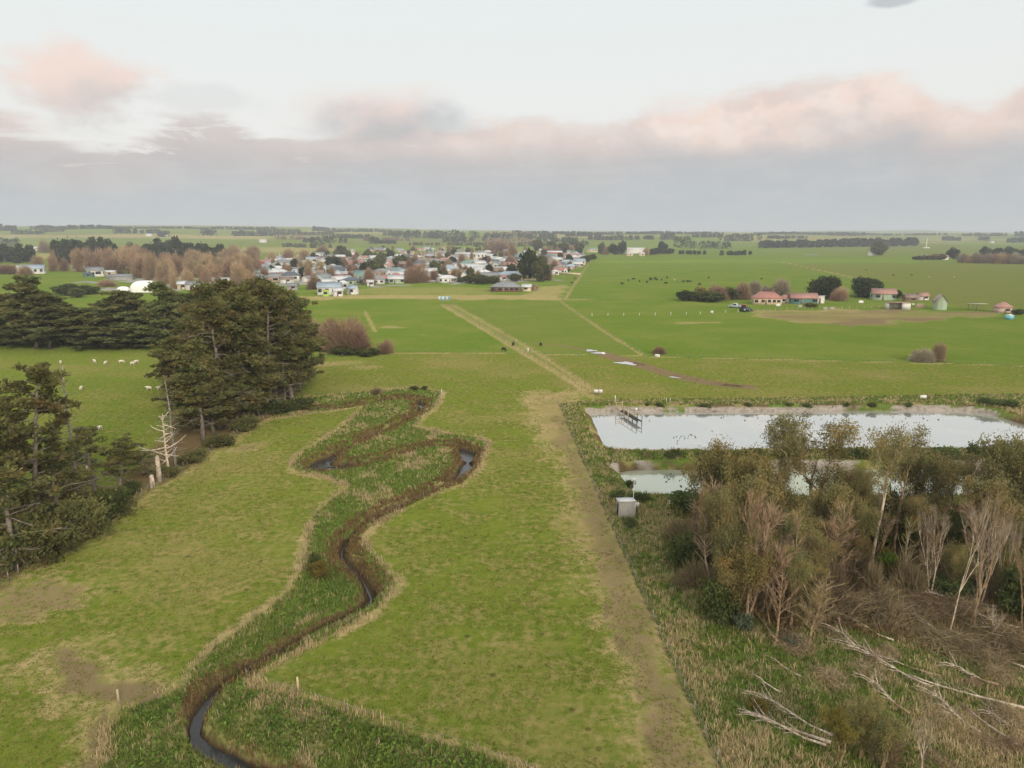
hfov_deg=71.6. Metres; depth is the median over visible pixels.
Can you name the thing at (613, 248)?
tree
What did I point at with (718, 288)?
hedge tree
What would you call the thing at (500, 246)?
broad tree
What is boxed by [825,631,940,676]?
fallen log
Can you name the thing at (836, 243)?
conifer tree
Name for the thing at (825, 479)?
gum sapling
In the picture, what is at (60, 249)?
conifer tree
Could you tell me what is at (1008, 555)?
shrub
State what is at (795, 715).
fallen log
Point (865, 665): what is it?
brush heap
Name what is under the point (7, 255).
conifer tree
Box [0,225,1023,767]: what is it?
ground
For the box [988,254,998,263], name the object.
bare tree
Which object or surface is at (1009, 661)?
fallen log
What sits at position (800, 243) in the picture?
conifer tree
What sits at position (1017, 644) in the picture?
brush heap
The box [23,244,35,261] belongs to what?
conifer tree
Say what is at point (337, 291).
house
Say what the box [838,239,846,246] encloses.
conifer tree
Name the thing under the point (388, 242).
wood
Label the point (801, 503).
gum tree
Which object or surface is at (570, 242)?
wood
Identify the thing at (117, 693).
timber post
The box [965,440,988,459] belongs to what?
bush
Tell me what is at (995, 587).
shrub
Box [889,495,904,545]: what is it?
bare tree
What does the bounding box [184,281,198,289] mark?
shed
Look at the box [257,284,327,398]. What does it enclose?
pine tree
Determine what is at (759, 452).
bush
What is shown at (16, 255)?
conifer tree
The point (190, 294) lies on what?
pine tree
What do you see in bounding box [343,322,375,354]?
willow tree
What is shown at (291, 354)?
pine tree
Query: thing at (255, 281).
pine tree
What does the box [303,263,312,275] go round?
tree
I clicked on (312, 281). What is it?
bare tree
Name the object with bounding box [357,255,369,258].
house
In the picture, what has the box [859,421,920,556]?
gum tree
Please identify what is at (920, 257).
hedge tree
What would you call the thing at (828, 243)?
conifer tree
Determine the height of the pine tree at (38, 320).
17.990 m
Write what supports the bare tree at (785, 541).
on the ground at (640, 317)
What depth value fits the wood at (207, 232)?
2620.75 m
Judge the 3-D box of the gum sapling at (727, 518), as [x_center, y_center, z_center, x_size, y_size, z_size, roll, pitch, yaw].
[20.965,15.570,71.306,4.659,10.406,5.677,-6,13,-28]
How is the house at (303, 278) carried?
on the ground at (640, 317)
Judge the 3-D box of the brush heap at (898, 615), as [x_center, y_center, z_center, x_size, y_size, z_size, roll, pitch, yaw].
[35.261,20.180,64.683,10.690,3.898,6.551,-9,15,-36]
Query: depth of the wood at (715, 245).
1681.32 m
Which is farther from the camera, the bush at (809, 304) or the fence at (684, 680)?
the bush at (809, 304)
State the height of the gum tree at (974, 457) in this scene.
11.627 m
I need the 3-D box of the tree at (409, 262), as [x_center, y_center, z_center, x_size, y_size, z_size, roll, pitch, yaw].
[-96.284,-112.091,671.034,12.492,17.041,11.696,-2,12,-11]
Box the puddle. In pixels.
[613,362,636,364]
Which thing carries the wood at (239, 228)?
on the ground at (640, 317)
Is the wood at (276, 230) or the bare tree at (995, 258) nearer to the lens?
the bare tree at (995, 258)
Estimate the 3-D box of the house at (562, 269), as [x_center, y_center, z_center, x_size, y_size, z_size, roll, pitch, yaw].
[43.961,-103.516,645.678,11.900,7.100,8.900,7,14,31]
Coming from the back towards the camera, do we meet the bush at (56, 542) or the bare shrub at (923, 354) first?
the bare shrub at (923, 354)
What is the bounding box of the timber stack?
[915,303,924,307]
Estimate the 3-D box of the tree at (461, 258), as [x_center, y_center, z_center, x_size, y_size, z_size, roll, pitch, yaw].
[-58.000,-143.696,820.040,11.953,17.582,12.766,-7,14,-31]
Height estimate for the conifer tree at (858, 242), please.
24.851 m
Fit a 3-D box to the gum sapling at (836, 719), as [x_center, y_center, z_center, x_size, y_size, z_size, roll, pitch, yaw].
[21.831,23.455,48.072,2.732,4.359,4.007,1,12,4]
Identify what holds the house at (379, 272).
on the ground at (640, 317)
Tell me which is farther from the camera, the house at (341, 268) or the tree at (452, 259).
the tree at (452, 259)
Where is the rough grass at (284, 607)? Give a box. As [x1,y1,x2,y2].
[96,387,1023,767]
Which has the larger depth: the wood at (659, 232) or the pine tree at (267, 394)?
the wood at (659, 232)
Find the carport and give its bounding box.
[967,303,984,309]
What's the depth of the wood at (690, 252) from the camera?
1262.92 m
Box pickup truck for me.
[728,303,740,307]
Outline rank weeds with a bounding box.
[116,546,507,767]
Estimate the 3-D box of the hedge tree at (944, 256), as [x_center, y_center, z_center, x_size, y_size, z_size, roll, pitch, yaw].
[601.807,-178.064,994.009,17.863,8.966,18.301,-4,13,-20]
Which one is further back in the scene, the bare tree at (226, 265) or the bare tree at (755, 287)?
the bare tree at (226, 265)
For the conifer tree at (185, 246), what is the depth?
934.47 m
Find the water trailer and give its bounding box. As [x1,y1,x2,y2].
[438,297,449,299]
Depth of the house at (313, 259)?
894.40 m
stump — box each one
[149,474,154,488]
[155,455,161,481]
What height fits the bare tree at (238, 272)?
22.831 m
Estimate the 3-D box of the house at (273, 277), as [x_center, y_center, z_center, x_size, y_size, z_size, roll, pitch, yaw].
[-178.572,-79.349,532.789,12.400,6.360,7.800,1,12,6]
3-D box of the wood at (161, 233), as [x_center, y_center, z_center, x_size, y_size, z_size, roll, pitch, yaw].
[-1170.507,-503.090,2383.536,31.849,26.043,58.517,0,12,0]
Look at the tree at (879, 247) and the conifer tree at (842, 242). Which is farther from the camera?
the conifer tree at (842, 242)
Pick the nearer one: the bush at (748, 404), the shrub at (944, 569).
the shrub at (944, 569)
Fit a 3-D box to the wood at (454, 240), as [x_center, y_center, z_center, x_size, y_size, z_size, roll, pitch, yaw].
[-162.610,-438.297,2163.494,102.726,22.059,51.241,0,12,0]
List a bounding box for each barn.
[106,274,134,279]
[932,294,947,309]
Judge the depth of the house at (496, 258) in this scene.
886.90 m
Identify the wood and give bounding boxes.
[0,224,17,230]
[0,237,20,245]
[10,229,43,233]
[28,225,70,229]
[40,228,64,231]
[67,224,95,229]
[96,224,115,228]
[112,228,159,233]
[116,226,210,228]
[157,230,170,236]
[200,228,217,235]
[211,226,274,229]
[231,230,258,235]
[256,231,278,235]
[257,228,300,232]
[273,230,334,234]
[274,235,320,239]
[282,242,331,247]
[303,236,321,242]
[312,226,334,230]
[321,235,346,242]
[332,229,391,231]
[332,233,369,238]
[363,237,409,240]
[368,235,380,243]
[379,240,396,243]
[382,230,421,235]
[390,230,433,237]
[409,242,479,245]
[429,229,477,238]
[441,237,474,242]
[447,246,486,250]
[473,242,546,246]
[476,232,506,240]
[485,231,531,235]
[485,237,535,242]
[505,233,556,238]
[512,230,613,234]
[543,236,577,241]
[550,237,588,246]
[565,231,601,235]
[588,235,617,239]
[615,231,723,234]
[617,235,639,239]
[643,235,654,239]
[659,232,675,239]
[673,235,691,247]
[678,250,706,254]
[688,240,731,248]
[692,234,723,237]
[718,233,762,240]
[719,250,751,254]
[753,231,827,234]
[766,235,807,238]
[827,232,865,235]
[866,233,947,235]
[942,236,953,240]
[961,232,1006,235]
[977,236,989,240]
[1006,237,1023,242]
[1014,231,1023,236]
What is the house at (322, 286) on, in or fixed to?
on the ground at (640, 317)
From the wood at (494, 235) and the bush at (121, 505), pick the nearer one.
the bush at (121, 505)
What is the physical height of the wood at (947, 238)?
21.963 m
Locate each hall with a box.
[455,252,476,254]
[473,253,486,258]
[586,248,597,251]
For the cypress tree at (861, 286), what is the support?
on the ground at (640, 317)
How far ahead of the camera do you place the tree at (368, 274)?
500.50 m
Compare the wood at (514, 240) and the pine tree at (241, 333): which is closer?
the pine tree at (241, 333)
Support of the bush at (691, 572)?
on the ground at (640, 317)
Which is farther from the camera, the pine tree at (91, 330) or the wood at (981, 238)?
the wood at (981, 238)
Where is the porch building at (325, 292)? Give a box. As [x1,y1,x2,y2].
[323,290,328,295]
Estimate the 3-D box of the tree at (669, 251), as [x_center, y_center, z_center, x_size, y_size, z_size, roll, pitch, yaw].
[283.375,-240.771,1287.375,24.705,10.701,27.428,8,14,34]
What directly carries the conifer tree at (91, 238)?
on the ground at (640, 317)
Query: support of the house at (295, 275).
on the ground at (640, 317)
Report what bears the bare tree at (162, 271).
on the ground at (640, 317)
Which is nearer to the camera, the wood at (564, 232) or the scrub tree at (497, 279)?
the scrub tree at (497, 279)
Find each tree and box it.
[0,243,7,261]
[0,247,5,262]
[0,263,17,273]
[0,274,88,348]
[0,292,23,339]
[0,307,21,345]
[0,361,108,513]
[0,386,42,497]
[0,399,63,512]
[0,461,85,570]
[3,246,12,262]
[8,246,23,262]
[12,291,80,348]
[12,447,101,514]
[14,243,25,262]
[15,265,34,274]
[15,297,86,345]
[21,435,91,500]
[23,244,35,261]
[30,255,44,264]
[32,306,104,341]
[36,238,49,252]
[46,253,58,271]
[48,239,56,252]
[54,238,67,263]
[57,257,69,271]
[58,365,91,487]
[59,425,124,492]
[61,235,71,263]
[61,312,138,348]
[69,237,80,251]
[69,249,84,271]
[75,247,89,272]
[79,240,89,251]
[80,289,155,345]
[81,246,97,267]
[81,298,130,336]
[86,237,93,247]
[87,311,167,348]
[89,236,97,256]
[89,432,157,485]
[93,247,102,266]
[95,236,106,252]
[100,252,134,269]
[100,254,125,273]
[101,246,114,266]
[104,239,112,247]
[107,241,117,252]
[117,247,131,273]
[118,245,133,254]
[121,281,185,342]
[122,252,135,266]
[125,242,140,247]
[125,449,168,474]
[128,250,144,277]
[132,258,144,273]
[135,246,152,256]
[138,413,185,466]
[140,249,158,279]
[144,335,183,401]
[145,313,221,381]
[146,242,159,256]
[151,238,161,246]
[153,257,179,283]
[153,337,235,441]
[155,240,167,259]
[156,292,193,336]
[156,367,193,427]
[157,378,187,467]
[158,252,168,258]
[159,251,175,264]
[160,269,179,282]
[162,257,176,275]
[165,240,171,254]
[168,265,177,288]
[169,235,183,257]
[172,257,182,274]
[173,280,222,353]
[175,281,224,355]
[175,297,257,427]
[176,278,266,356]
[176,355,247,435]
[178,268,195,280]
[181,242,187,259]
[181,252,199,264]
[181,254,199,277]
[182,247,202,264]
[187,242,193,250]
[190,264,203,280]
[193,243,200,251]
[193,249,201,259]
[197,250,213,266]
[197,298,297,381]
[198,242,209,255]
[198,265,213,282]
[200,284,293,416]
[206,260,217,276]
[207,247,214,256]
[210,253,223,276]
[210,264,221,281]
[214,243,226,258]
[217,248,227,258]
[217,354,268,418]
[220,258,234,276]
[220,259,232,278]
[227,244,234,256]
[228,245,239,255]
[228,258,246,284]
[238,250,254,260]
[240,257,255,273]
[240,278,254,288]
[245,244,259,260]
[245,269,255,280]
[245,275,318,353]
[246,255,256,269]
[246,344,289,415]
[247,280,306,395]
[251,246,260,256]
[254,256,261,271]
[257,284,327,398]
[258,266,268,275]
[265,293,328,368]
[266,250,277,258]
[269,321,314,399]
[281,248,294,257]
[288,382,299,399]
[289,258,297,265]
[296,260,304,266]
[297,265,309,276]
[297,324,325,391]
[298,248,309,256]
[301,259,312,267]
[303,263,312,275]
[306,272,320,289]
[309,315,322,334]
[314,245,328,252]
[314,259,324,269]
[316,315,339,350]
[318,312,370,354]
[324,256,332,264]
[326,265,336,275]
[328,257,343,265]
[336,245,347,254]
[342,256,347,266]
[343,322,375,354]
[345,250,351,256]
[346,263,352,270]
[359,261,372,269]
[362,265,377,284]
[365,259,376,269]
[372,254,386,263]
[373,261,384,269]
[374,337,394,353]
[376,251,386,258]
[386,250,395,256]
[394,254,403,264]
[403,262,431,282]
[405,257,413,267]
[429,259,437,267]
[430,269,438,281]
[437,252,444,258]
[440,263,448,274]
[448,256,456,261]
[450,268,457,276]
[456,267,461,276]
[457,254,464,261]
[462,273,475,283]
[466,266,474,274]
[471,274,496,283]
[480,239,509,251]
[485,264,494,271]
[491,276,499,283]
[505,254,515,261]
[505,263,516,271]
[508,243,518,255]
[509,273,521,281]
[515,247,538,279]
[531,258,550,281]
[532,238,542,250]
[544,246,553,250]
[544,265,552,279]
[545,240,557,250]
[551,258,558,266]
[557,242,568,250]
[565,254,572,259]
[574,242,584,250]
[581,255,591,261]
[589,254,596,259]
[598,242,605,253]
[602,246,609,254]
[607,243,619,254]
[617,240,626,254]
[643,247,649,254]
[648,248,662,254]
[657,241,668,253]
[663,248,674,253]
[676,290,695,300]
[679,431,785,496]
[686,471,721,537]
[686,486,710,533]
[687,441,767,502]
[690,291,726,301]
[692,500,715,575]
[693,286,709,292]
[694,481,764,554]
[707,284,730,300]
[725,286,740,299]
[731,284,741,299]
[734,485,790,629]
[735,281,751,299]
[735,477,817,517]
[741,501,793,601]
[749,278,761,295]
[750,580,759,616]
[758,241,767,247]
[758,553,773,623]
[759,404,865,530]
[760,285,772,291]
[760,415,808,479]
[762,544,779,611]
[764,240,770,247]
[764,540,805,636]
[767,531,792,596]
[769,240,776,247]
[769,277,792,295]
[775,240,783,247]
[781,239,789,247]
[781,571,850,642]
[785,508,807,613]
[796,239,805,247]
[798,563,836,627]
[803,239,808,247]
[804,275,842,298]
[806,504,878,534]
[806,528,815,553]
[806,572,830,623]
[807,241,814,247]
[810,492,820,518]
[816,239,825,246]
[816,498,862,567]
[823,239,830,246]
[828,239,834,246]
[828,289,840,300]
[833,286,849,300]
[834,238,838,246]
[837,470,875,510]
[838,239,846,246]
[839,496,865,537]
[847,238,855,246]
[849,465,885,554]
[851,275,884,297]
[854,237,863,246]
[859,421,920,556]
[861,237,867,246]
[864,420,933,550]
[868,237,874,246]
[869,508,898,550]
[870,241,888,254]
[873,491,892,522]
[880,442,961,509]
[885,239,893,245]
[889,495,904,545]
[890,237,899,245]
[895,237,903,245]
[896,513,931,568]
[897,290,902,297]
[899,489,950,551]
[901,240,908,245]
[904,237,914,245]
[908,717,936,767]
[911,237,918,245]
[915,255,928,259]
[917,502,951,591]
[917,527,947,584]
[927,254,942,259]
[929,340,948,361]
[931,451,976,513]
[938,253,946,259]
[946,247,960,258]
[949,490,998,631]
[954,450,1002,524]
[955,472,1023,561]
[956,252,969,262]
[957,500,989,551]
[960,499,1019,628]
[961,255,974,262]
[970,419,1023,513]
[971,252,982,262]
[972,492,1015,602]
[976,255,988,263]
[979,246,992,255]
[984,252,994,263]
[986,605,1008,636]
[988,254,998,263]
[992,248,1004,255]
[994,251,1006,263]
[994,515,1023,570]
[995,429,1023,490]
[1001,252,1013,263]
[1004,246,1018,255]
[1009,251,1021,263]
[1012,541,1023,630]
[1015,254,1023,263]
[1017,249,1023,255]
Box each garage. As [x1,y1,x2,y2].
[345,285,358,294]
[521,284,531,290]
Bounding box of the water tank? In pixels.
[1005,314,1013,319]
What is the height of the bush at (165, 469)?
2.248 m
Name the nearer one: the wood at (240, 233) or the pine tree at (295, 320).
the pine tree at (295, 320)
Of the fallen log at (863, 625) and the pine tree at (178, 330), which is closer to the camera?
the fallen log at (863, 625)
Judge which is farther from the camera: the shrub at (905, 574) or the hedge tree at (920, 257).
the hedge tree at (920, 257)
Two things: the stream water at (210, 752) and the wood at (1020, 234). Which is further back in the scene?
the wood at (1020, 234)
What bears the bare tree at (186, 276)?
on the ground at (640, 317)
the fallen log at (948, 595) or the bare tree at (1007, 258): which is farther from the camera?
the bare tree at (1007, 258)
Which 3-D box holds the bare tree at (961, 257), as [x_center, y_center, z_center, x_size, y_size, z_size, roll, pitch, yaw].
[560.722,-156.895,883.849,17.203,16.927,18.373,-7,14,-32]
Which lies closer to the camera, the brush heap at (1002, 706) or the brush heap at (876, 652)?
the brush heap at (1002, 706)
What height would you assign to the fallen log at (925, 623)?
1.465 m
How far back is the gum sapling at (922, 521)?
76.34 m
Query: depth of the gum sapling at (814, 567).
66.62 m
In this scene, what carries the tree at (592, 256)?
on the ground at (640, 317)
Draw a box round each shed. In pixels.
[82,272,94,276]
[105,270,117,275]
[176,281,185,288]
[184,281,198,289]
[286,283,298,289]
[366,280,373,285]
[499,275,506,279]
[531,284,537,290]
[547,251,561,254]
[616,497,636,517]
[624,247,644,252]
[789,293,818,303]
[885,302,910,309]
[902,294,918,300]
[917,292,929,299]
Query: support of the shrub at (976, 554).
on the ground at (640, 317)
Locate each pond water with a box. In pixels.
[591,411,1023,449]
[621,470,1008,495]
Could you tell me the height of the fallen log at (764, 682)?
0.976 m
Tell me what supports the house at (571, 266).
on the ground at (640, 317)
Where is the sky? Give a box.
[0,0,1023,232]
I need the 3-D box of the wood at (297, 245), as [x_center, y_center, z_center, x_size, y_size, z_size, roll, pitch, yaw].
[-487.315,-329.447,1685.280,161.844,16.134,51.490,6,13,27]
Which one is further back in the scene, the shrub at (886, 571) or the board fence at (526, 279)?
the board fence at (526, 279)
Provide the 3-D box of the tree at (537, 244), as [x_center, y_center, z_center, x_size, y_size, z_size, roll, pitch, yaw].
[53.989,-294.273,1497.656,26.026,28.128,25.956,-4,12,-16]
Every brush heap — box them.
[768,626,821,662]
[805,657,862,698]
[812,573,868,621]
[814,571,909,629]
[815,624,852,640]
[834,653,904,691]
[835,544,883,576]
[851,571,925,613]
[855,588,934,638]
[863,647,885,664]
[875,576,969,625]
[879,639,906,660]
[902,612,994,670]
[909,536,947,584]
[909,743,963,767]
[910,694,986,734]
[921,618,1023,682]
[924,584,1009,628]
[951,608,1023,663]
[953,673,988,688]
[960,729,1022,762]
[962,645,1019,674]
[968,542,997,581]
[971,694,1023,731]
[973,655,1023,695]
[984,621,1023,667]
[998,728,1023,753]
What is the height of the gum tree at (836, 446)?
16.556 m
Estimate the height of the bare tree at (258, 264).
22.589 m
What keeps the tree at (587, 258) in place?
on the ground at (640, 317)
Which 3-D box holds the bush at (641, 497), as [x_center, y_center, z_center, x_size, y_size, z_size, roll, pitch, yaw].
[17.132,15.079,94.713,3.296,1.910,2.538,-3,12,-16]
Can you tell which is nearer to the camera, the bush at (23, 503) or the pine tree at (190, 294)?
the bush at (23, 503)
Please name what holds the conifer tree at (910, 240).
on the ground at (640, 317)
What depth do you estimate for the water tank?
297.40 m
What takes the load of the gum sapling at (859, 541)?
on the ground at (640, 317)
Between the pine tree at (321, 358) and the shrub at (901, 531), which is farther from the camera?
the pine tree at (321, 358)
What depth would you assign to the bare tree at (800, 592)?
63.38 m
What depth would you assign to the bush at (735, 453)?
112.36 m
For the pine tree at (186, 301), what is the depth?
222.37 m
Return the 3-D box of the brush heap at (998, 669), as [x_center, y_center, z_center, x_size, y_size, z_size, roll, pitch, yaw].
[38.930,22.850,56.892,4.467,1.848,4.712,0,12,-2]
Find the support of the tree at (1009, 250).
on the ground at (640, 317)
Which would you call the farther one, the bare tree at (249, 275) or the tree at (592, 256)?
the tree at (592, 256)
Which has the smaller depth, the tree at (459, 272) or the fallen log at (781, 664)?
the fallen log at (781, 664)
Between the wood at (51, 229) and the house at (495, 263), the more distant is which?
the wood at (51, 229)
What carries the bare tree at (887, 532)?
on the ground at (640, 317)
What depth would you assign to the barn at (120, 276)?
551.99 m
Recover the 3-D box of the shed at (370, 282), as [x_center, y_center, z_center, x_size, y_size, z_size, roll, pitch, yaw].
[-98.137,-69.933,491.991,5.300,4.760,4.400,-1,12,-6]
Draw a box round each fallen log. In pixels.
[737,703,825,745]
[737,705,830,743]
[739,680,832,736]
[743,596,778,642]
[745,670,781,692]
[764,652,800,676]
[819,618,880,661]
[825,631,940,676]
[831,607,893,640]
[843,639,931,687]
[851,669,910,714]
[903,670,1023,708]
[906,603,954,640]
[907,587,998,606]
[914,682,980,732]
[936,651,998,685]
[952,600,1012,625]
[958,701,1018,744]
[970,613,1012,637]
[974,700,1023,732]
[985,648,1023,667]
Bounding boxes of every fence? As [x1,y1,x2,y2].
[2,414,268,581]
[120,413,355,710]
[245,390,483,670]
[246,670,531,767]
[409,349,544,354]
[441,302,590,391]
[455,304,598,389]
[521,278,543,281]
[559,272,580,274]
[559,298,643,352]
[559,401,723,767]
[645,353,1023,365]
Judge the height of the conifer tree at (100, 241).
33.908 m
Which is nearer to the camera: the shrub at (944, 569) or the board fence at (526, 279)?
the shrub at (944, 569)
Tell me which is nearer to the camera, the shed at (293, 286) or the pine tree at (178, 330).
the pine tree at (178, 330)
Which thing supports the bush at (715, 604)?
on the ground at (640, 317)
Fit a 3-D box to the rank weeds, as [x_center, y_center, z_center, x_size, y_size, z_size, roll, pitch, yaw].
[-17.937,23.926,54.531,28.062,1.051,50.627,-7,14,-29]
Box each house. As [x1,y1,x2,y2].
[17,264,46,273]
[86,267,104,275]
[253,266,271,273]
[260,259,270,263]
[267,274,283,281]
[269,269,285,272]
[269,272,284,274]
[276,259,289,262]
[279,276,293,282]
[281,270,300,280]
[301,274,310,281]
[305,257,316,262]
[312,269,324,273]
[315,273,331,281]
[316,282,341,294]
[319,278,335,281]
[326,265,341,269]
[329,274,351,281]
[330,267,346,270]
[332,287,343,295]
[339,277,362,284]
[339,280,347,288]
[352,270,374,277]
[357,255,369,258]
[360,275,384,283]
[373,270,383,274]
[378,275,387,282]
[384,263,394,267]
[384,269,397,274]
[387,275,404,283]
[390,271,404,274]
[396,261,407,267]
[413,260,424,263]
[424,254,434,257]
[436,274,457,282]
[460,261,471,263]
[472,260,486,264]
[480,271,500,277]
[490,283,520,291]
[492,257,503,260]
[492,261,503,267]
[500,262,515,266]
[500,271,521,278]
[550,257,562,261]
[552,270,558,274]
[553,266,567,271]
[565,253,583,255]
[565,264,576,269]
[571,261,582,266]
[573,258,585,264]
[751,290,782,304]
[781,295,789,302]
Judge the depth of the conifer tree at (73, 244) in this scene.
836.63 m
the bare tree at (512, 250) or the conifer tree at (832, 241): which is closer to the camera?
the bare tree at (512, 250)
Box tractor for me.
[739,304,753,311]
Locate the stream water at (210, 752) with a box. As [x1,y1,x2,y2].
[190,402,474,767]
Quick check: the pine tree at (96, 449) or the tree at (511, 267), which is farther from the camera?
the tree at (511, 267)
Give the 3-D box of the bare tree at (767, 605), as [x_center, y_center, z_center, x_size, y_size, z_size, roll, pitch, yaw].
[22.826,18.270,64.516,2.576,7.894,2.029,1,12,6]
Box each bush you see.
[0,506,64,573]
[0,549,15,579]
[2,474,55,518]
[11,505,92,569]
[48,482,92,512]
[49,283,79,295]
[49,492,119,542]
[67,287,85,297]
[80,285,100,294]
[84,483,142,519]
[120,479,142,496]
[155,465,182,478]
[171,445,214,464]
[199,432,237,448]
[225,413,259,432]
[255,399,295,415]
[287,395,316,410]
[304,556,330,578]
[307,552,324,563]
[327,346,361,354]
[357,347,380,356]
[370,387,382,394]
[409,385,419,389]
[608,487,624,499]
[623,517,636,528]
[625,479,636,488]
[627,490,650,502]
[639,450,655,459]
[654,402,664,406]
[661,517,691,538]
[662,526,713,569]
[664,447,685,458]
[666,485,699,517]
[668,549,720,593]
[689,448,709,458]
[691,575,745,628]
[697,402,714,407]
[727,449,742,457]
[730,611,756,631]
[741,447,770,458]
[744,402,754,406]
[747,693,771,715]
[781,633,807,646]
[801,402,812,407]
[804,302,818,306]
[826,535,842,562]
[831,448,853,459]
[844,445,873,459]
[857,715,910,767]
[866,402,877,407]
[875,552,909,579]
[882,482,906,521]
[903,513,918,544]
[905,402,912,407]
[915,503,976,550]
[932,444,963,461]
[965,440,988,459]
[972,516,1023,558]
[976,396,1006,405]
[990,556,1023,620]
[995,397,1022,408]
[1010,309,1023,314]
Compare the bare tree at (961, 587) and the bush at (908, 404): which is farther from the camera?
the bush at (908, 404)
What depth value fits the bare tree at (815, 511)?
78.63 m
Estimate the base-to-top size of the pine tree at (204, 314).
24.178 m
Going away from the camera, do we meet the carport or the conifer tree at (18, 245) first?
the carport
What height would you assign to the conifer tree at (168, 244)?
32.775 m
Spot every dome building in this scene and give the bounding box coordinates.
[117,286,129,291]
[130,281,152,292]
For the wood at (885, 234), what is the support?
on the ground at (640, 317)
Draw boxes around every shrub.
[96,279,116,286]
[652,346,666,353]
[678,520,699,533]
[769,577,786,597]
[827,560,851,593]
[860,554,885,593]
[863,509,915,547]
[874,545,898,560]
[880,554,934,602]
[882,560,903,582]
[908,347,937,362]
[910,530,959,561]
[914,554,939,574]
[923,573,983,601]
[928,548,974,579]
[963,544,997,577]
[983,557,1017,582]
[985,546,1021,564]
[987,562,1010,596]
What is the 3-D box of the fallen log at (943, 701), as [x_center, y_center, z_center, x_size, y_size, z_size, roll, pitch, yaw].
[32.599,23.812,53.082,2.430,1.465,5.479,-4,12,-17]
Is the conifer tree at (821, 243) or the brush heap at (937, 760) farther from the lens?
the conifer tree at (821, 243)
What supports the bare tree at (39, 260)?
on the ground at (640, 317)
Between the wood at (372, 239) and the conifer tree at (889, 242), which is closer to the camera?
the conifer tree at (889, 242)
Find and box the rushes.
[177,393,1023,767]
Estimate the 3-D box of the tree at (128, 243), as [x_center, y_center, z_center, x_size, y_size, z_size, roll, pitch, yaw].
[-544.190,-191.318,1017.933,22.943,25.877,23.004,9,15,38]
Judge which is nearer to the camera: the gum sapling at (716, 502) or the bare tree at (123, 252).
the gum sapling at (716, 502)
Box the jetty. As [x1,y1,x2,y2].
[619,406,642,424]
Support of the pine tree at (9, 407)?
on the ground at (640, 317)
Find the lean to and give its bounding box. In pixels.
[817,296,824,302]
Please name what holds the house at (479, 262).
on the ground at (640, 317)
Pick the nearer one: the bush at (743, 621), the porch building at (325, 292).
the bush at (743, 621)
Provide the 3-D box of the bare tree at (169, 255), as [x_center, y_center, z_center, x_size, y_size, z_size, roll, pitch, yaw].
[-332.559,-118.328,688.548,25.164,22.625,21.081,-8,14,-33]
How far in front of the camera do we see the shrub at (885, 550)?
75.91 m
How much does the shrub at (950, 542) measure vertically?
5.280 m
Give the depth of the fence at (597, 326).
258.97 m
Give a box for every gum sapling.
[698,484,753,571]
[699,486,740,569]
[708,509,774,587]
[711,532,776,619]
[721,465,786,532]
[742,501,784,591]
[759,535,788,606]
[762,462,805,511]
[772,509,803,549]
[773,543,816,627]
[776,503,795,544]
[777,558,790,606]
[778,503,825,559]
[780,550,822,611]
[783,502,830,539]
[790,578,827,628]
[801,474,863,536]
[801,530,845,590]
[805,466,880,533]
[816,699,864,764]
[827,495,880,571]
[830,460,877,533]
[840,472,880,549]
[842,534,859,578]
[842,686,887,759]
[849,533,875,581]
[854,711,910,767]
[908,499,953,555]
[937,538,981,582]
[986,516,1020,563]
[1003,502,1023,558]
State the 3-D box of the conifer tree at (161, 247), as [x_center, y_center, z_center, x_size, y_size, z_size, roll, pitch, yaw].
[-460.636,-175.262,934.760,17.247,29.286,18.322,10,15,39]
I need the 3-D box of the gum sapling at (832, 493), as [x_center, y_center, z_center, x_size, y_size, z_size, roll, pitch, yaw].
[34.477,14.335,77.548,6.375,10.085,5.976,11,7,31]
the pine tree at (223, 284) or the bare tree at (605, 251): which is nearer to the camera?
the pine tree at (223, 284)
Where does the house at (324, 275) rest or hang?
on the ground at (640, 317)
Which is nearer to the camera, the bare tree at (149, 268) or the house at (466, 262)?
the bare tree at (149, 268)
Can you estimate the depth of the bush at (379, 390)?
158.25 m
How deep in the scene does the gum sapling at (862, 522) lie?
73.23 m
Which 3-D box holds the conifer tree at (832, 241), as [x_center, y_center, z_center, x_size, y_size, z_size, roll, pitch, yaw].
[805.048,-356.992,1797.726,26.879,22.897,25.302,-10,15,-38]
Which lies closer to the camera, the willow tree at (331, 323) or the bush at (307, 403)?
the bush at (307, 403)
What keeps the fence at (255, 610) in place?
on the ground at (640, 317)
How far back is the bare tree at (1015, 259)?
849.57 m
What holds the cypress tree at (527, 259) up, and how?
on the ground at (640, 317)
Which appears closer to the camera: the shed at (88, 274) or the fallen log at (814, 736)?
the fallen log at (814, 736)
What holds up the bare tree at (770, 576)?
on the ground at (640, 317)
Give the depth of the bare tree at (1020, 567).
62.55 m
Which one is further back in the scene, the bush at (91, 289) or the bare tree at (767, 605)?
the bush at (91, 289)
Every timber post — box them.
[116,689,119,704]
[296,676,298,691]
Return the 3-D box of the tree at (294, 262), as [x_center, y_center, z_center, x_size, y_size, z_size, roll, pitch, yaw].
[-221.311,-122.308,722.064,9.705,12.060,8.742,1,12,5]

